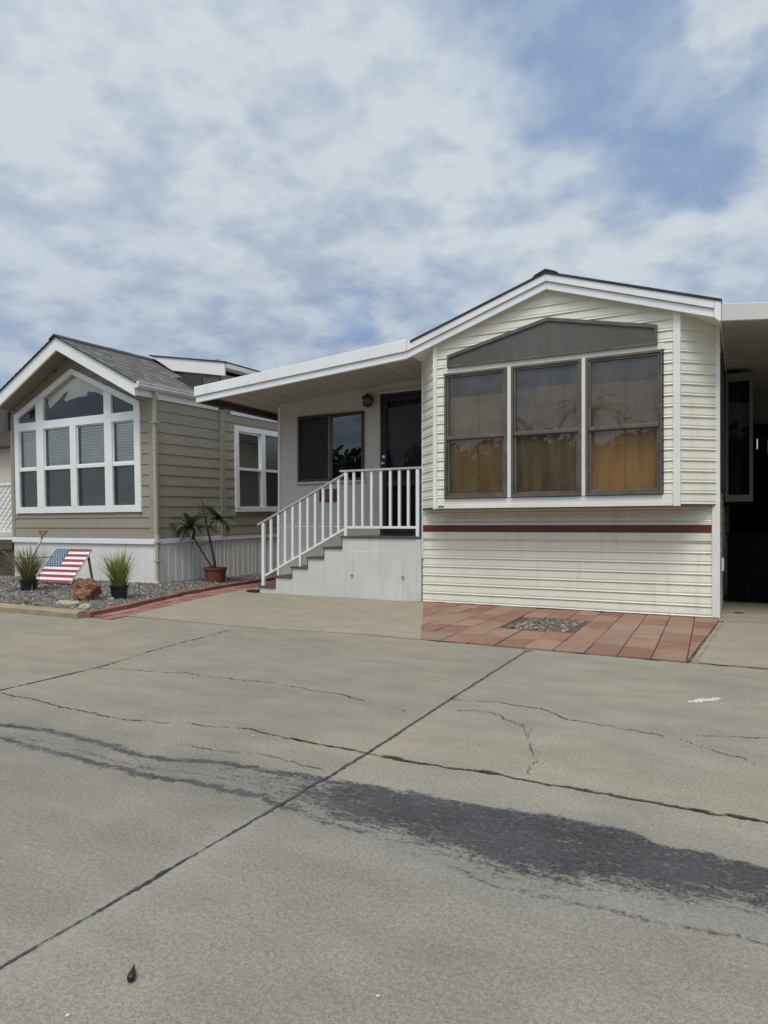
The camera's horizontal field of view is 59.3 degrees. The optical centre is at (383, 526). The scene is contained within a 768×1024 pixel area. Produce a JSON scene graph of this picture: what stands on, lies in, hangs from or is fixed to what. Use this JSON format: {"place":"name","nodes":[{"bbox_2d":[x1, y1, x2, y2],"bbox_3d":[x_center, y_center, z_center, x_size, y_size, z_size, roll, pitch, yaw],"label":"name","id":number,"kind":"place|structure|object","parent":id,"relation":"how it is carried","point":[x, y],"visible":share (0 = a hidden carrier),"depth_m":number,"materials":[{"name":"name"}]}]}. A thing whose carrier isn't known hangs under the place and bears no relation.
{"place":"outdoors","nodes":[
{"label":"outdoors","id":0,"kind":"place"},
{"bbox_2d":[0,410,11,535],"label":"cream house","id":1,"kind":"structure","parent":0,"point":[5,466],"depth_m":21.84,"materials":[{"name":"paint"}]},
{"bbox_2d":[0,536,14,575],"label":"deck","id":2,"kind":"structure","parent":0,"point":[6,542],"depth_m":14.25,"materials":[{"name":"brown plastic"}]},
{"bbox_2d":[0,483,11,531],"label":"lattice fence","id":3,"kind":"object","parent":2,"relation":"on","point":[3,485],"visible":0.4,"depth_m":14.13,"materials":[{"name":"white plastic"}]},
{"bbox_2d":[127,587,422,639],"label":"driveway","id":4,"kind":"structure","parent":0,"point":[361,616],"depth_m":8.27,"materials":[{"name":"concrete"}]},
{"bbox_2d":[246,589,258,591],"bbox_3d":[-2.107,1.045,11.080,0.315,0.014,0.380,0,0,28],"label":"mat","id":5,"kind":"object","parent":4,"relation":"on","point":[253,590],"visible":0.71,"depth_m":10.97,"materials":[{"name":"black rubber"}]},
{"bbox_2d":[0,588,726,662],"bbox_3d":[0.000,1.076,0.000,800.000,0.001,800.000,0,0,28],"label":"ground","id":6,"kind":"structure","parent":0,"point":[18,631],"depth_m":7.20,"materials":[{"name":"concrete"}]},
{"bbox_2d":[0,603,88,618],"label":"curb","id":7,"kind":"structure","parent":6,"relation":"on","point":[45,611],"depth_m":8.19,"materials":[{"name":"concrete"}]},
{"bbox_2d":[0,574,258,609],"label":"gravel bed","id":8,"kind":"object","parent":6,"relation":"on","point":[44,597],"visible":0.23,"depth_m":9.70,"materials":[{"name":"grey gravel"}]},
{"bbox_2d":[0,543,74,590],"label":"potted grass","id":9,"kind":"object","parent":8,"relation":"on","point":[28,572],"depth_m":10.59,"materials":[{"name":"green plant"}]},
{"bbox_2d":[30,531,46,590],"bbox_3d":[-5.499,0.557,10.661,0.341,0.986,0.108,0,0,-8],"label":"shovel","id":10,"kind":"object","parent":8,"relation":"on","point":[38,545],"visible":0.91,"depth_m":10.68,"materials":[{"name":"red metal"}]},
{"bbox_2d":[36,549,93,583],"bbox_3d":[-5.641,0.713,11.915,0.886,0.625,0.555,0,0,28],"label":"flag board","id":11,"kind":"object","parent":8,"relation":"on","point":[67,569],"visible":0.9,"depth_m":11.90,"materials":[{"name":"multicoloured wood"}]},
{"bbox_2d":[56,600,79,604],"bbox_3d":[-4.217,1.023,8.994,0.392,0.088,0.268,0,0,28],"label":"stone","id":12,"kind":"object","parent":8,"relation":"on","point":[64,602],"visible":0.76,"depth_m":8.91,"materials":[{"name":"beige stone"}]},
{"bbox_2d":[78,603,91,609],"bbox_3d":[-3.765,1.018,8.495,0.173,0.117,0.148,0,0,1],"label":"stone","id":13,"kind":"object","parent":8,"relation":"on","point":[86,606],"visible":0.77,"depth_m":8.45,"materials":[{"name":"beige stone"}]},
{"bbox_2d":[72,578,101,600],"bbox_3d":[-4.105,0.925,9.356,0.341,0.432,0.450,0,0,-40],"label":"rock","id":14,"kind":"object","parent":8,"relation":"on","point":[88,589],"visible":0.82,"depth_m":9.26,"materials":[{"name":"brown stone"}]},
{"bbox_2d":[90,536,151,598],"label":"potted grass","id":15,"kind":"object","parent":8,"relation":"on","point":[119,568],"depth_m":9.58,"materials":[{"name":"green plant"}]},
{"bbox_2d":[169,497,243,582],"bbox_3d":[-3.318,0.247,12.451,1.468,1.585,0.970,0,0,-7],"label":"potted palm","id":16,"kind":"object","parent":8,"relation":"on","point":[213,573],"visible":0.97,"depth_m":12.35,"materials":[{"name":"plant"}]},
{"bbox_2d":[0,334,277,583],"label":"taupe home","id":17,"kind":"object","parent":6,"relation":"on","point":[110,448],"visible":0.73,"depth_m":13.01,"materials":[{"name":"beige wood"}]},
{"bbox_2d":[0,412,35,438],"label":"side awning","id":18,"kind":"object","parent":17,"relation":"attached to","point":[4,425],"visible":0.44,"depth_m":13.88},
{"bbox_2d":[13,368,142,513],"bbox_3d":[-5.928,-1.643,12.955,3.565,2.758,0.105,0,1,28],"label":"front window","id":19,"kind":"structure","parent":17,"relation":"in","point":[78,385],"depth_m":12.91,"materials":[{"name":"white plastic"}]},
{"bbox_2d":[234,425,277,511],"bbox_3d":[-2.649,-1.209,14.625,0.098,1.770,1.800,0,1,28],"label":"side window","id":20,"kind":"structure","parent":17,"relation":"in","point":[252,477],"depth_m":14.44,"materials":[{"name":"white plastic"}]},
{"bbox_2d":[85,577,274,619],"bbox_3d":[-2.295,1.051,11.946,0.916,0.099,8.464,0,0,18],"label":"brick edging","id":21,"kind":"object","parent":6,"relation":"on","point":[120,611],"visible":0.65,"depth_m":9.64,"materials":[{"name":"red brick"}]},
{"bbox_2d":[258,535,422,601],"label":"porch steps","id":22,"kind":"structure","parent":6,"relation":"on","point":[382,567],"depth_m":9.99,"materials":[{"name":"white paint"}]},
{"bbox_2d":[257,467,421,585],"bbox_3d":[-0.743,0.050,10.274,2.940,1.804,0.064,0,0,28],"label":"stair railing","id":23,"kind":"object","parent":22,"relation":"on","point":[339,531],"visible":0.98,"depth_m":10.23,"materials":[{"name":"white metal"}]},
{"bbox_2d":[278,269,752,618],"bbox_3d":[3.140,-1.042,13.447,7.322,4.223,10.290,0,0,28],"label":"park model home","id":24,"kind":"object","parent":6,"relation":"on","point":[565,441],"visible":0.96,"depth_m":8.57,"materials":[{"name":"beige plastic"}]},
{"bbox_2d":[194,339,421,420],"bbox_3d":[1.049,-2.276,14.560,3.900,0.532,10.278,0,0,28],"label":"porch awning","id":25,"kind":"object","parent":24,"relation":"attached to","point":[265,394],"visible":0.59,"depth_m":10.37,"materials":[{"name":"metal"}]},
{"bbox_2d":[319,489,336,501],"bbox_3d":[-0.937,-0.526,11.334,0.345,0.208,0.034,0,0,28],"label":"wall plaque","id":26,"kind":"object","parent":24,"relation":"attached to","point":[327,495],"depth_m":11.32,"materials":[{"name":"red tile"}]},
{"bbox_2d":[296,411,364,483],"bbox_3d":[-0.900,-1.309,11.325,1.360,1.158,0.080,0,0,28],"label":"sliding window","id":27,"kind":"structure","parent":24,"relation":"in","point":[327,444],"depth_m":11.32,"materials":[{"name":"black glass"}]},
{"bbox_2d":[378,387,421,535],"bbox_3d":[0.342,-1.017,10.674,0.955,2.313,0.173,0,0,28],"label":"screen door","id":28,"kind":"structure","parent":24,"relation":"in","point":[401,409],"depth_m":10.72,"materials":[{"name":"brown metal"}]},
{"bbox_2d":[444,367,507,498],"bbox_3d":[1.214,-1.180,8.847,0.855,1.700,0.166,0,0,28],"label":"window","id":29,"kind":"structure","parent":24,"relation":"in","point":[461,436],"depth_m":8.91,"materials":[{"name":"glass"}]},
{"bbox_2d":[511,358,580,496],"bbox_3d":[2.033,-1.180,8.427,0.869,1.700,0.189,0,0,28],"label":"bay window","id":30,"kind":"structure","parent":24,"relation":"in","point":[530,432],"depth_m":8.48,"materials":[{"name":"glass"}]},
{"bbox_2d":[447,317,657,367],"bbox_3d":[1.991,-2.335,8.354,2.596,0.494,0.050,0,0,28],"label":"transom window","id":31,"kind":"structure","parent":24,"relation":"in","point":[548,336],"depth_m":8.28,"materials":[{"name":"grey glass"}]},
{"bbox_2d":[585,349,662,495],"bbox_3d":[2.839,-1.180,7.987,0.861,1.700,0.166,0,0,28],"label":"bay window","id":32,"kind":"structure","parent":24,"relation":"in","point":[624,420],"depth_m":8.04,"materials":[{"name":"brown glass"}]},
{"bbox_2d":[720,352,725,493],"bbox_3d":[4.382,-1.280,8.772,0.080,1.660,1.300,0,0,28],"label":"side window","id":33,"kind":"structure","parent":24,"relation":"in","point":[722,364],"depth_m":8.19,"materials":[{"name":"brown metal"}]},
{"bbox_2d":[501,617,718,662],"bbox_3d":[1.540,1.087,7.387,3.775,0.026,2.900,0,0,28],"label":"paver bed","id":34,"kind":"object","parent":6,"relation":"on","point":[575,629],"visible":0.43,"depth_m":7.19,"materials":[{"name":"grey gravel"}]},
{"bbox_2d":[507,618,582,631],"bbox_3d":[1.759,1.068,7.335,0.653,0.095,0.956,0,0,28],"label":"gravel patch","id":35,"kind":"object","parent":34,"relation":"on","point":[532,626],"visible":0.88,"depth_m":7.31,"materials":[{"name":"grey gravel"}]},
{"bbox_2d":[692,575,767,669],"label":"carport slab","id":36,"kind":"structure","parent":6,"relation":"on","point":[744,642],"depth_m":6.41,"materials":[{"name":"concrete"}]},
{"bbox_2d":[690,620,766,667],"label":"slab edge","id":37,"kind":"object","parent":36,"relation":"on","point":[703,647],"visible":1,"depth_m":5.96,"materials":[{"name":"concrete"}]},
{"bbox_2d":[721,302,767,574],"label":"carport awning","id":38,"kind":"object","parent":36,"relation":"on","point":[745,330],"visible":0.48,"depth_m":9.98,"materials":[{"name":"metal"}]},
{"bbox_2d":[726,533,767,601],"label":"carport gate","id":39,"kind":"structure","parent":36,"relation":"on","point":[737,566],"depth_m":9.42,"materials":[{"name":"black metal"}]},
{"bbox_2d":[0,621,767,1023],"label":"road","id":40,"kind":"structure","parent":0,"point":[418,893],"depth_m":2.35,"materials":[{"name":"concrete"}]},
{"bbox_2d":[127,964,135,981],"bbox_3d":[-0.599,1.060,1.605,0.020,0.019,0.054,0,0,-13],"label":"seed pod","id":41,"kind":"object","parent":40,"relation":"on","point":[131,975],"visible":1,"depth_m":1.59,"materials":[{"name":"black plant"}]},
{"bbox_2d":[65,735,379,1016],"bbox_3d":[-0.208,1.067,4.717,0.777,0.009,6.540,0,0,3],"label":"grit","id":42,"kind":"object","parent":40,"relation":"on","point":[68,1014],"visible":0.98,"depth_m":1.53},
{"bbox_2d":[0,629,525,967],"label":"road joint","id":43,"kind":"object","parent":40,"relation":"on","point":[234,830],"visible":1,"depth_m":2.69,"materials":[{"name":"black"}]},
{"bbox_2d":[4,668,767,822],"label":"road crack","id":44,"kind":"object","parent":40,"relation":"on","point":[297,739],"visible":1,"depth_m":3.17,"materials":[{"name":"black"}]},
{"bbox_2d":[687,697,720,702],"bbox_3d":[1.969,1.066,4.150,0.254,0.006,0.081,0,0,-17],"label":"paint splash","id":45,"kind":"object","parent":40,"relation":"on","point":[702,700],"visible":1,"depth_m":4.13,"materials":[{"name":"white paint"}]},
{"bbox_2d":[0,0,767,448],"label":"sky","id":46,"kind":"structure","parent":0,"point":[260,185],"materials":[{"name":"blue"}]},
{"bbox_2d":[421,602,718,662],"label":"paver patio","id":47,"kind":"structure","parent":0,"point":[627,635],"depth_m":6.79,"materials":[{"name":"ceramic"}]},
{"bbox_2d":[448,602,714,617],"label":"wall base dirt","id":48,"kind":"structure","parent":47,"relation":"on","point":[588,610],"depth_m":8.55,"materials":[{"name":"brown soil"}]}
]}

